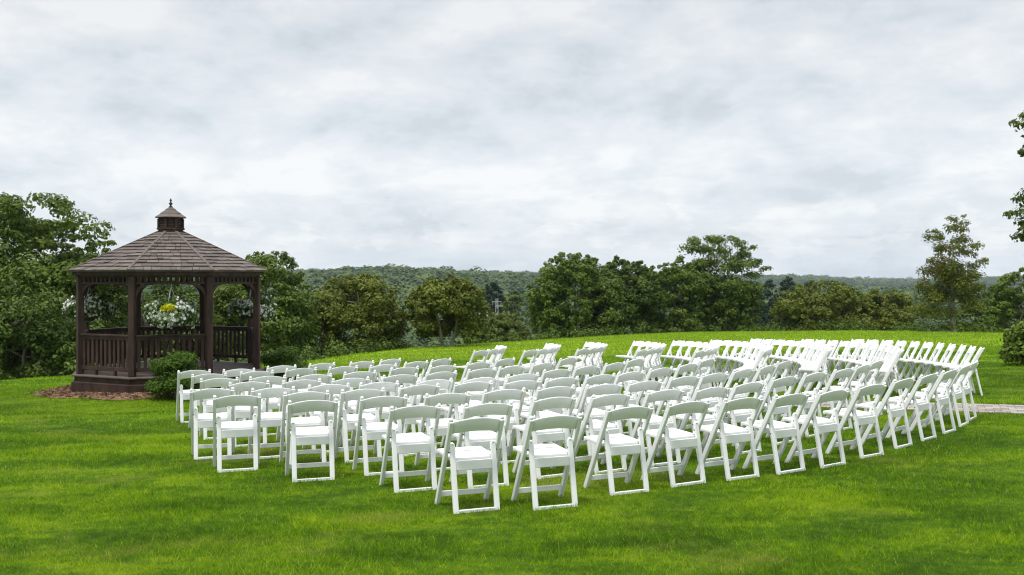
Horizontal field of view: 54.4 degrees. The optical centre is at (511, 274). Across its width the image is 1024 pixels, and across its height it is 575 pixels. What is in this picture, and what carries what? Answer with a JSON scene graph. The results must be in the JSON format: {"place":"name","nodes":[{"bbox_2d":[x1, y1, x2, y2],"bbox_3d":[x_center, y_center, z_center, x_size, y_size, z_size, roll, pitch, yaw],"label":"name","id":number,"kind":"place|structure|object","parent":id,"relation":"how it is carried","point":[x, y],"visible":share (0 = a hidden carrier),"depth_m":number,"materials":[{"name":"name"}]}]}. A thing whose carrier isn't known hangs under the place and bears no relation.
{"place":"outdoors","nodes":[
{"label":"outdoors","id":0,"kind":"place"},
{"bbox_2d":[0,282,1023,574],"bbox_3d":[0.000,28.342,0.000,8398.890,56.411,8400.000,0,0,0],"label":"ground","id":1,"kind":"structure","parent":0,"point":[530,568],"depth_m":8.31,"materials":[{"name":"green plant"}]},
{"bbox_2d":[0,279,106,379],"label":"leafy tree","id":2,"kind":"object","parent":1,"relation":"on","point":[38,329],"visible":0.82,"depth_m":33.20,"materials":[{"name":"green plant"}]},
{"bbox_2d":[0,191,127,375],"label":"oak tree","id":3,"kind":"object","parent":1,"relation":"on","point":[28,236],"visible":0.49,"depth_m":38.76,"materials":[{"name":"green plant"}]},
{"bbox_2d":[90,277,221,365],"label":"leafy tree","id":4,"kind":"object","parent":1,"relation":"on","point":[180,293],"visible":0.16,"depth_m":41.25,"materials":[{"name":"green plant"}]},
{"bbox_2d":[30,379,294,400],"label":"mulch","id":5,"kind":"object","parent":1,"relation":"on","point":[62,392],"visible":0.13,"depth_m":19.21,"materials":[{"name":"brown plant"}]},
{"bbox_2d":[143,350,205,398],"bbox_3d":[-6.327,1.899,18.742,1.156,0.969,1.202,0,0,0],"label":"clipped shrub","id":6,"kind":"object","parent":5,"relation":"on","point":[171,365],"visible":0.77,"depth_m":18.47,"materials":[{"name":"green plant"}]},
{"bbox_2d":[260,346,308,379],"bbox_3d":[-5.167,2.043,22.602,1.111,0.873,1.030,0,0,0],"label":"clipped shrub","id":7,"kind":"object","parent":5,"relation":"on","point":[288,356],"visible":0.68,"depth_m":22.40,"materials":[{"name":"green plant"}]},
{"bbox_2d":[68,198,267,392],"bbox_3d":[-7.323,0.446,21.478,4.027,4.208,4.027,0,0,-19],"label":"gazebo","id":8,"kind":"object","parent":1,"relation":"on","point":[170,248],"visible":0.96,"depth_m":20.18,"materials":[{"name":"brown wood"}]},
{"bbox_2d":[61,287,117,322],"bbox_3d":[-8.907,0.603,20.936,1.129,0.841,1.144,0,0,0],"label":"hanging basket","id":9,"kind":"object","parent":8,"relation":"hanging from","point":[94,308],"visible":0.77,"depth_m":20.70,"materials":[{"name":"white plant"}]},
{"bbox_2d":[143,284,199,328],"bbox_3d":[-6.747,0.637,19.741,1.075,0.911,1.095,0,0,-25],"label":"hanging basket","id":10,"kind":"object","parent":8,"relation":"hanging from","point":[168,312],"visible":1,"depth_m":19.49,"materials":[{"name":"white plant"}]},
{"bbox_2d":[227,284,276,322],"bbox_3d":[-5.762,0.621,22.062,1.081,0.877,1.019,0,0,36],"label":"hanging basket","id":11,"kind":"object","parent":8,"relation":"hanging from","point":[238,306],"visible":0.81,"depth_m":21.85,"materials":[{"name":"white plant"}]},
{"bbox_2d":[176,369,210,422],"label":"folding chair","id":12,"kind":"object","parent":1,"relation":"on","point":[184,394],"visible":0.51,"depth_m":14.93,"materials":[{"name":"white plastic"}]},
{"bbox_2d":[188,372,226,430],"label":"folding chair","id":13,"kind":"object","parent":1,"relation":"on","point":[195,379],"visible":0.36,"depth_m":13.87,"materials":[{"name":"white plastic"}]},
{"bbox_2d":[190,387,234,459],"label":"folding chair","id":14,"kind":"object","parent":1,"relation":"on","point":[204,420],"visible":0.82,"depth_m":11.15,"materials":[{"name":"white plastic"}]},
{"bbox_2d":[199,377,238,439],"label":"folding chair","id":15,"kind":"object","parent":1,"relation":"on","point":[210,383],"visible":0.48,"depth_m":12.87,"materials":[{"name":"white plastic"}]},
{"bbox_2d":[213,393,260,472],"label":"folding chair","id":16,"kind":"object","parent":1,"relation":"on","point":[231,429],"visible":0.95,"depth_m":10.28,"materials":[{"name":"white plastic"}]},
{"bbox_2d":[229,380,269,446],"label":"folding chair","id":17,"kind":"object","parent":1,"relation":"on","point":[242,411],"visible":0.53,"depth_m":12.10,"materials":[{"name":"white plastic"}]},
{"bbox_2d":[237,370,273,420],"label":"folding chair","id":18,"kind":"object","parent":1,"relation":"on","point":[247,375],"visible":0.26,"depth_m":14.29,"materials":[{"name":"white plastic"}]},
{"bbox_2d":[245,375,285,435],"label":"folding chair","id":19,"kind":"object","parent":1,"relation":"on","point":[274,380],"visible":0.38,"depth_m":13.11,"materials":[{"name":"white plastic"}]},
{"bbox_2d":[213,251,321,361],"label":"leafy tree","id":20,"kind":"object","parent":1,"relation":"on","point":[292,321],"visible":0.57,"depth_m":42.88,"materials":[{"name":"green plant"}]},
{"bbox_2d":[248,386,294,458],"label":"folding chair","id":21,"kind":"object","parent":1,"relation":"on","point":[271,419],"visible":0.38,"depth_m":11.12,"materials":[{"name":"white plastic"}]},
{"bbox_2d":[276,378,320,441],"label":"folding chair","id":22,"kind":"object","parent":1,"relation":"on","point":[300,384],"visible":0.24,"depth_m":12.23,"materials":[{"name":"white plastic"}]},
{"bbox_2d":[279,390,328,463],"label":"folding chair","id":23,"kind":"object","parent":1,"relation":"on","point":[317,421],"visible":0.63,"depth_m":10.57,"materials":[{"name":"white plastic"}]},
{"bbox_2d":[285,398,337,481],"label":"folding chair","id":24,"kind":"object","parent":1,"relation":"on","point":[300,436],"visible":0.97,"depth_m":9.67,"materials":[{"name":"white plastic"}]},
{"bbox_2d":[302,383,349,453],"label":"folding chair","id":25,"kind":"object","parent":1,"relation":"on","point":[334,388],"visible":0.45,"depth_m":11.43,"materials":[{"name":"white plastic"}]},
{"bbox_2d":[327,376,369,440],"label":"folding chair","id":26,"kind":"object","parent":1,"relation":"on","point":[354,382],"visible":0.39,"depth_m":12.37,"materials":[{"name":"white plastic"}]},
{"bbox_2d":[305,272,411,358],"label":"leafy tree","id":27,"kind":"object","parent":1,"relation":"on","point":[376,313],"visible":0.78,"depth_m":45.92,"materials":[{"name":"green plant"}]},
{"bbox_2d":[335,387,384,462],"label":"folding chair","id":28,"kind":"object","parent":1,"relation":"on","point":[349,421],"visible":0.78,"depth_m":10.74,"materials":[{"name":"white plastic"}]},
{"bbox_2d":[349,380,398,449],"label":"folding chair","id":29,"kind":"object","parent":1,"relation":"on","point":[390,387],"visible":0.43,"depth_m":11.66,"materials":[{"name":"white plastic"}]},
{"bbox_2d":[352,394,407,475],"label":"folding chair","id":30,"kind":"object","parent":1,"relation":"on","point":[374,431],"visible":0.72,"depth_m":9.96,"materials":[{"name":"white plastic"}]},
{"bbox_2d":[382,373,417,432],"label":"folding chair","id":31,"kind":"object","parent":1,"relation":"on","point":[405,378],"visible":0.16,"depth_m":12.82,"materials":[{"name":"white plastic"}]},
{"bbox_2d":[379,403,440,492],"bbox_3d":[-0.954,1.590,9.276,0.481,0.811,0.550,0,-1,-21],"label":"folding chair","id":32,"kind":"object","parent":1,"relation":"on","point":[404,443],"visible":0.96,"depth_m":9.14,"materials":[{"name":"white plastic"}]},
{"bbox_2d":[387,383,439,455],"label":"folding chair","id":33,"kind":"object","parent":1,"relation":"on","point":[420,390],"visible":0.25,"depth_m":11.12,"materials":[{"name":"white plastic"}]},
{"bbox_2d":[405,378,452,444],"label":"folding chair","id":34,"kind":"object","parent":1,"relation":"on","point":[445,384],"visible":0.3,"depth_m":11.89,"materials":[{"name":"white plastic"}]},
{"bbox_2d":[410,370,456,429],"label":"folding chair","id":35,"kind":"object","parent":1,"relation":"on","point":[445,375],"visible":0.24,"depth_m":13.21,"materials":[{"name":"white plastic"}]},
{"bbox_2d":[414,391,470,470],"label":"folding chair","id":36,"kind":"object","parent":1,"relation":"on","point":[445,398],"visible":0.45,"depth_m":10.18,"materials":[{"name":"white plastic"}]},
{"bbox_2d":[404,274,493,346],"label":"leafy tree","id":37,"kind":"object","parent":1,"relation":"on","point":[454,300],"visible":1,"depth_m":45.91,"materials":[{"name":"green plant"}]},
{"bbox_2d":[440,380,492,446],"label":"folding chair","id":38,"kind":"object","parent":1,"relation":"on","point":[454,409],"visible":0.48,"depth_m":11.43,"materials":[{"name":"white plastic"}]},
{"bbox_2d":[435,415,504,513],"bbox_3d":[-0.367,1.578,8.442,0.481,0.811,0.550,0,0,-21],"label":"folding chair","id":39,"kind":"object","parent":1,"relation":"on","point":[469,458],"visible":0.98,"depth_m":8.31,"materials":[{"name":"white plastic"}]},
{"bbox_2d":[457,316,496,344],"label":"leafy tree","id":40,"kind":"object","parent":1,"relation":"on","point":[481,335],"visible":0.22,"depth_m":67.31,"materials":[{"name":"green plant"}]},
{"bbox_2d":[464,367,496,400],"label":"folding chair","id":41,"kind":"object","parent":1,"relation":"on","point":[484,372],"visible":0.39,"depth_m":13.69,"materials":[{"name":"white plastic"}]},
{"bbox_2d":[449,401,512,488],"bbox_3d":[-0.299,1.587,9.425,0.481,0.811,0.550,0,-1,-23],"label":"folding chair","id":42,"kind":"object","parent":1,"relation":"on","point":[483,439],"visible":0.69,"depth_m":9.29,"materials":[{"name":"white plastic"}]},
{"bbox_2d":[484,282,505,320],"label":"pine tree","id":43,"kind":"object","parent":1,"relation":"on","point":[491,296],"visible":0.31,"depth_m":189.20,"materials":[{"name":"green plant"}]},
{"bbox_2d":[470,387,525,463],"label":"folding chair","id":44,"kind":"object","parent":1,"relation":"on","point":[509,394],"visible":0.43,"depth_m":10.56,"materials":[{"name":"white plastic"}]},
{"bbox_2d":[474,312,530,341],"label":"leafy tree","id":45,"kind":"object","parent":1,"relation":"on","point":[504,323],"visible":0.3,"depth_m":71.59,"materials":[{"name":"green plant"}]},
{"bbox_2d":[7,315,1016,378],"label":"undergrowth","id":46,"kind":"object","parent":1,"relation":"on","point":[308,355],"visible":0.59,"depth_m":53.80,"materials":[{"name":"green plant"}]},
{"bbox_2d":[501,290,531,336],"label":"leafy tree","id":47,"kind":"object","parent":1,"relation":"on","point":[514,299],"visible":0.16,"depth_m":174.79,"materials":[{"name":"green plant"}]},
{"bbox_2d":[493,378,540,445],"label":"folding chair","id":48,"kind":"object","parent":1,"relation":"on","point":[527,385],"visible":0.37,"depth_m":11.54,"materials":[{"name":"white plastic"}]},
{"bbox_2d":[11,263,1023,375],"bbox_3d":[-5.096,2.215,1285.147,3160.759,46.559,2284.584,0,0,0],"label":"forest","id":49,"kind":"object","parent":1,"relation":"on","point":[404,280],"visible":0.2,"depth_m":586.09,"materials":[{"name":"green plant"}]},
{"bbox_2d":[497,372,539,433],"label":"folding chair","id":50,"kind":"object","parent":1,"relation":"on","point":[526,376],"visible":0.3,"depth_m":12.58,"materials":[{"name":"white plastic"}]},
{"bbox_2d":[512,395,575,478],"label":"folding chair","id":51,"kind":"object","parent":1,"relation":"on","point":[560,435],"visible":0.56,"depth_m":9.73,"materials":[{"name":"white plastic"}]},
{"bbox_2d":[511,413,581,510],"bbox_3d":[0.290,1.576,8.553,0.481,0.811,0.550,0,0,-21],"label":"folding chair","id":52,"kind":"object","parent":1,"relation":"on","point":[546,455],"visible":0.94,"depth_m":8.43,"materials":[{"name":"white plastic"}]},
{"bbox_2d":[520,384,575,444],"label":"folding chair","id":53,"kind":"object","parent":1,"relation":"on","point":[558,391],"visible":0.45,"depth_m":10.75,"materials":[{"name":"white plastic"}]},
{"bbox_2d":[525,368,570,421],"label":"folding chair","id":54,"kind":"object","parent":1,"relation":"on","point":[555,373],"visible":0.27,"depth_m":13.24,"materials":[{"name":"white plastic"}]},
{"bbox_2d":[526,376,578,442],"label":"folding chair","id":55,"kind":"object","parent":1,"relation":"on","point":[566,381],"visible":0.23,"depth_m":11.83,"materials":[{"name":"white plastic"}]},
{"bbox_2d":[524,252,631,339],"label":"leafy tree","id":56,"kind":"object","parent":1,"relation":"on","point":[548,305],"visible":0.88,"depth_m":62.71,"materials":[{"name":"green plant"}]},
{"bbox_2d":[571,365,599,405],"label":"folding chair","id":57,"kind":"object","parent":1,"relation":"on","point":[593,370],"visible":0.32,"depth_m":13.78,"materials":[{"name":"white plastic"}]},
{"bbox_2d":[569,373,615,430],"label":"folding chair","id":58,"kind":"object","parent":1,"relation":"on","point":[602,378],"visible":0.26,"depth_m":12.18,"materials":[{"name":"white plastic"}]},
{"bbox_2d":[570,382,622,454],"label":"folding chair","id":59,"kind":"object","parent":1,"relation":"on","point":[597,414],"visible":0.43,"depth_m":10.94,"materials":[{"name":"white plastic"}]},
{"bbox_2d":[574,392,630,474],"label":"folding chair","id":60,"kind":"object","parent":1,"relation":"on","point":[593,427],"visible":0.66,"depth_m":9.95,"materials":[{"name":"white plastic"}]},
{"bbox_2d":[583,404,652,495],"bbox_3d":[0.964,1.577,9.116,0.481,0.811,0.550,0,0,-25],"label":"folding chair","id":61,"kind":"object","parent":1,"relation":"on","point":[618,444],"visible":0.98,"depth_m":9.00,"materials":[{"name":"white plastic"}]},
{"bbox_2d":[595,370,644,434],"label":"folding chair","id":62,"kind":"object","parent":1,"relation":"on","point":[633,375],"visible":0.3,"depth_m":12.63,"materials":[{"name":"white plastic"}]},
{"bbox_2d":[591,255,668,335],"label":"leafy tree","id":63,"kind":"object","parent":1,"relation":"on","point":[641,282],"visible":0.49,"depth_m":64.67,"materials":[{"name":"green plant"}]},
{"bbox_2d":[605,379,661,447],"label":"folding chair","id":64,"kind":"object","parent":1,"relation":"on","point":[654,386],"visible":0.28,"depth_m":11.25,"materials":[{"name":"white plastic"}]},
{"bbox_2d":[623,366,672,425],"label":"folding chair","id":65,"kind":"object","parent":1,"relation":"on","point":[666,372],"visible":0.45,"depth_m":13.18,"materials":[{"name":"white plastic"}]},
{"bbox_2d":[623,387,684,466],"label":"folding chair","id":66,"kind":"object","parent":1,"relation":"on","point":[662,395],"visible":0.54,"depth_m":10.36,"materials":[{"name":"white plastic"}]},
{"bbox_2d":[645,374,699,439],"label":"folding chair","id":67,"kind":"object","parent":1,"relation":"on","point":[692,381],"visible":0.45,"depth_m":11.84,"materials":[{"name":"white plastic"}]},
{"bbox_2d":[637,259,710,332],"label":"leafy tree","id":68,"kind":"object","parent":1,"relation":"on","point":[690,315],"visible":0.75,"depth_m":65.71,"materials":[{"name":"green plant"}]},
{"bbox_2d":[640,399,709,486],"bbox_3d":[1.543,1.577,9.470,0.481,0.811,0.550,0,0,-29],"label":"folding chair","id":69,"kind":"object","parent":1,"relation":"on","point":[674,438],"visible":0.89,"depth_m":9.36,"materials":[{"name":"white plastic"}]},
{"bbox_2d":[660,362,698,413],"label":"folding chair","id":70,"kind":"object","parent":1,"relation":"on","point":[692,367],"visible":0.39,"depth_m":13.96,"materials":[{"name":"white plastic"}]},
{"bbox_2d":[669,385,729,461],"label":"folding chair","id":71,"kind":"object","parent":1,"relation":"on","point":[720,392],"visible":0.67,"depth_m":10.59,"materials":[{"name":"white plastic"}]},
{"bbox_2d":[682,371,728,435],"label":"folding chair","id":72,"kind":"object","parent":1,"relation":"on","point":[716,377],"visible":0.37,"depth_m":12.27,"materials":[{"name":"white plastic"}]},
{"bbox_2d":[676,234,771,331],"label":"leafy tree","id":73,"kind":"object","parent":1,"relation":"on","point":[741,294],"visible":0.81,"depth_m":67.91,"materials":[{"name":"green plant"}]},
{"bbox_2d":[695,395,762,480],"bbox_3d":[2.119,1.577,9.758,0.481,0.811,0.550,0,0,-29],"label":"folding chair","id":74,"kind":"object","parent":1,"relation":"on","point":[728,433],"visible":0.92,"depth_m":9.65,"materials":[{"name":"white plastic"}]},
{"bbox_2d":[712,367,753,427],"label":"folding chair","id":75,"kind":"object","parent":1,"relation":"on","point":[743,373],"visible":0.37,"depth_m":12.79,"materials":[{"name":"white plastic"}]},
{"bbox_2d":[707,380,764,453],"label":"folding chair","id":76,"kind":"object","parent":1,"relation":"on","point":[739,415],"visible":0.44,"depth_m":11.02,"materials":[{"name":"white plastic"}]},
{"bbox_2d":[730,364,776,419],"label":"folding chair","id":77,"kind":"object","parent":1,"relation":"on","point":[769,369],"visible":0.3,"depth_m":13.37,"materials":[{"name":"white plastic"}]},
{"bbox_2d":[758,279,782,330],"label":"pine tree","id":78,"kind":"object","parent":1,"relation":"on","point":[767,293],"visible":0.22,"depth_m":149.26,"materials":[{"name":"green plant"}]},
{"bbox_2d":[741,391,808,474],"bbox_3d":[2.651,1.576,10.049,0.481,0.811,0.550,0,0,-34],"label":"folding chair","id":79,"kind":"object","parent":1,"relation":"on","point":[784,430],"visible":0.98,"depth_m":9.94,"materials":[{"name":"white plastic"}]},
{"bbox_2d":[757,359,792,416],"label":"folding chair","id":80,"kind":"object","parent":1,"relation":"on","point":[786,365],"visible":0.34,"depth_m":14.20,"materials":[{"name":"white plastic"}]},
{"bbox_2d":[753,375,798,444],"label":"folding chair","id":81,"kind":"object","parent":1,"relation":"on","point":[790,381],"visible":0.47,"depth_m":11.66,"materials":[{"name":"white plastic"}]},
{"bbox_2d":[772,371,826,437],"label":"folding chair","id":82,"kind":"object","parent":1,"relation":"on","point":[820,377],"visible":0.42,"depth_m":12.19,"materials":[{"name":"white plastic"}]},
{"bbox_2d":[782,388,848,467],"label":"folding chair","id":83,"kind":"object","parent":1,"relation":"on","point":[825,426],"visible":0.89,"depth_m":10.27,"materials":[{"name":"white plastic"}]},
{"bbox_2d":[798,348,832,391],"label":"folding chair","id":84,"kind":"object","parent":1,"relation":"on","point":[821,365],"visible":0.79,"depth_m":17.00,"materials":[{"name":"white plastic"}]},
{"bbox_2d":[768,279,875,330],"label":"leafy tree","id":85,"kind":"object","parent":1,"relation":"on","point":[835,303],"visible":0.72,"depth_m":64.70,"materials":[{"name":"green plant"}]},
{"bbox_2d":[802,367,854,429],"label":"folding chair","id":86,"kind":"object","parent":1,"relation":"on","point":[847,373],"visible":0.45,"depth_m":12.71,"materials":[{"name":"white plastic"}]},
{"bbox_2d":[822,363,870,418],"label":"folding chair","id":87,"kind":"object","parent":1,"relation":"on","point":[864,369],"visible":0.52,"depth_m":13.35,"materials":[{"name":"white plastic"}]},
{"bbox_2d":[823,382,886,457],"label":"folding chair","id":88,"kind":"object","parent":1,"relation":"on","point":[863,419],"visible":0.96,"depth_m":10.81,"materials":[{"name":"white plastic"}]},
{"bbox_2d":[838,359,883,414],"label":"folding chair","id":89,"kind":"object","parent":1,"relation":"on","point":[876,365],"visible":0.48,"depth_m":14.14,"materials":[{"name":"white plastic"}]},
{"bbox_2d":[855,376,914,448],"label":"folding chair","id":90,"kind":"object","parent":1,"relation":"on","point":[898,409],"visible":0.84,"depth_m":11.40,"materials":[{"name":"white plastic"}]},
{"bbox_2d":[869,349,904,397],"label":"folding chair","id":91,"kind":"object","parent":1,"relation":"on","point":[892,369],"visible":0.79,"depth_m":16.35,"materials":[{"name":"white plastic"}]},
{"bbox_2d":[853,288,925,331],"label":"leafy tree","id":92,"kind":"object","parent":1,"relation":"on","point":[897,306],"visible":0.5,"depth_m":64.88,"materials":[{"name":"green plant"}]},
{"bbox_2d":[894,341,919,381],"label":"folding chair","id":93,"kind":"object","parent":1,"relation":"on","point":[916,344],"visible":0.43,"depth_m":19.42,"materials":[{"name":"white plastic"}]},
{"bbox_2d":[882,372,938,440],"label":"folding chair","id":94,"kind":"object","parent":1,"relation":"on","point":[921,404],"visible":0.78,"depth_m":11.95,"materials":[{"name":"white plastic"}]},
{"bbox_2d":[900,342,933,378],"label":"folding chair","id":95,"kind":"object","parent":1,"relation":"on","point":[929,345],"visible":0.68,"depth_m":19.08,"materials":[{"name":"white plastic"}]},
{"bbox_2d":[907,368,957,433],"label":"folding chair","id":96,"kind":"object","parent":1,"relation":"on","point":[940,398],"visible":0.81,"depth_m":12.49,"materials":[{"name":"white plastic"}]},
{"bbox_2d":[921,364,970,426],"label":"folding chair","id":97,"kind":"object","parent":1,"relation":"on","point":[955,393],"visible":0.57,"depth_m":13.13,"materials":[{"name":"white plastic"}]},
{"bbox_2d":[911,214,989,331],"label":"maple tree","id":98,"kind":"object","parent":1,"relation":"on","point":[953,274],"visible":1,"depth_m":51.65,"materials":[{"name":"green plant"}]},
{"bbox_2d":[935,360,978,420],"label":"folding chair","id":99,"kind":"object","parent":1,"relation":"on","point":[966,390],"visible":0.5,"depth_m":13.73,"materials":[{"name":"white plastic"}]},
{"bbox_2d":[947,283,1011,332],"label":"leafy tree","id":100,"kind":"object","parent":1,"relation":"on","point":[986,295],"visible":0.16,"depth_m":67.52,"materials":[{"name":"green plant"}]},
{"bbox_2d":[980,267,1023,332],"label":"leafy tree","id":101,"kind":"object","parent":1,"relation":"on","point":[1003,301],"visible":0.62,"depth_m":59.86,"materials":[{"name":"green plant"}]},
{"bbox_2d":[997,319,1023,364],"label":"broad shrub","id":102,"kind":"object","parent":1,"relation":"on","point":[1014,333],"visible":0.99,"depth_m":23.37,"materials":[{"name":"green plant"}]},
{"bbox_2d":[1002,110,1023,242],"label":"overhanging tree","id":103,"kind":"object","parent":1,"relation":"on","point":[1020,198],"visible":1,"depth_m":18.84,"materials":[{"name":"green plant"}]},
{"bbox_2d":[0,0,1023,278],"label":"sky","id":104,"kind":"structure","parent":0,"point":[827,137],"materials":[{"name":"white"}]},
{"bbox_2d":[336,393,1023,413],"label":"path","id":105,"kind":"structure","parent":0,"point":[993,408],"depth_m":14.73,"materials":[{"name":"brick"}]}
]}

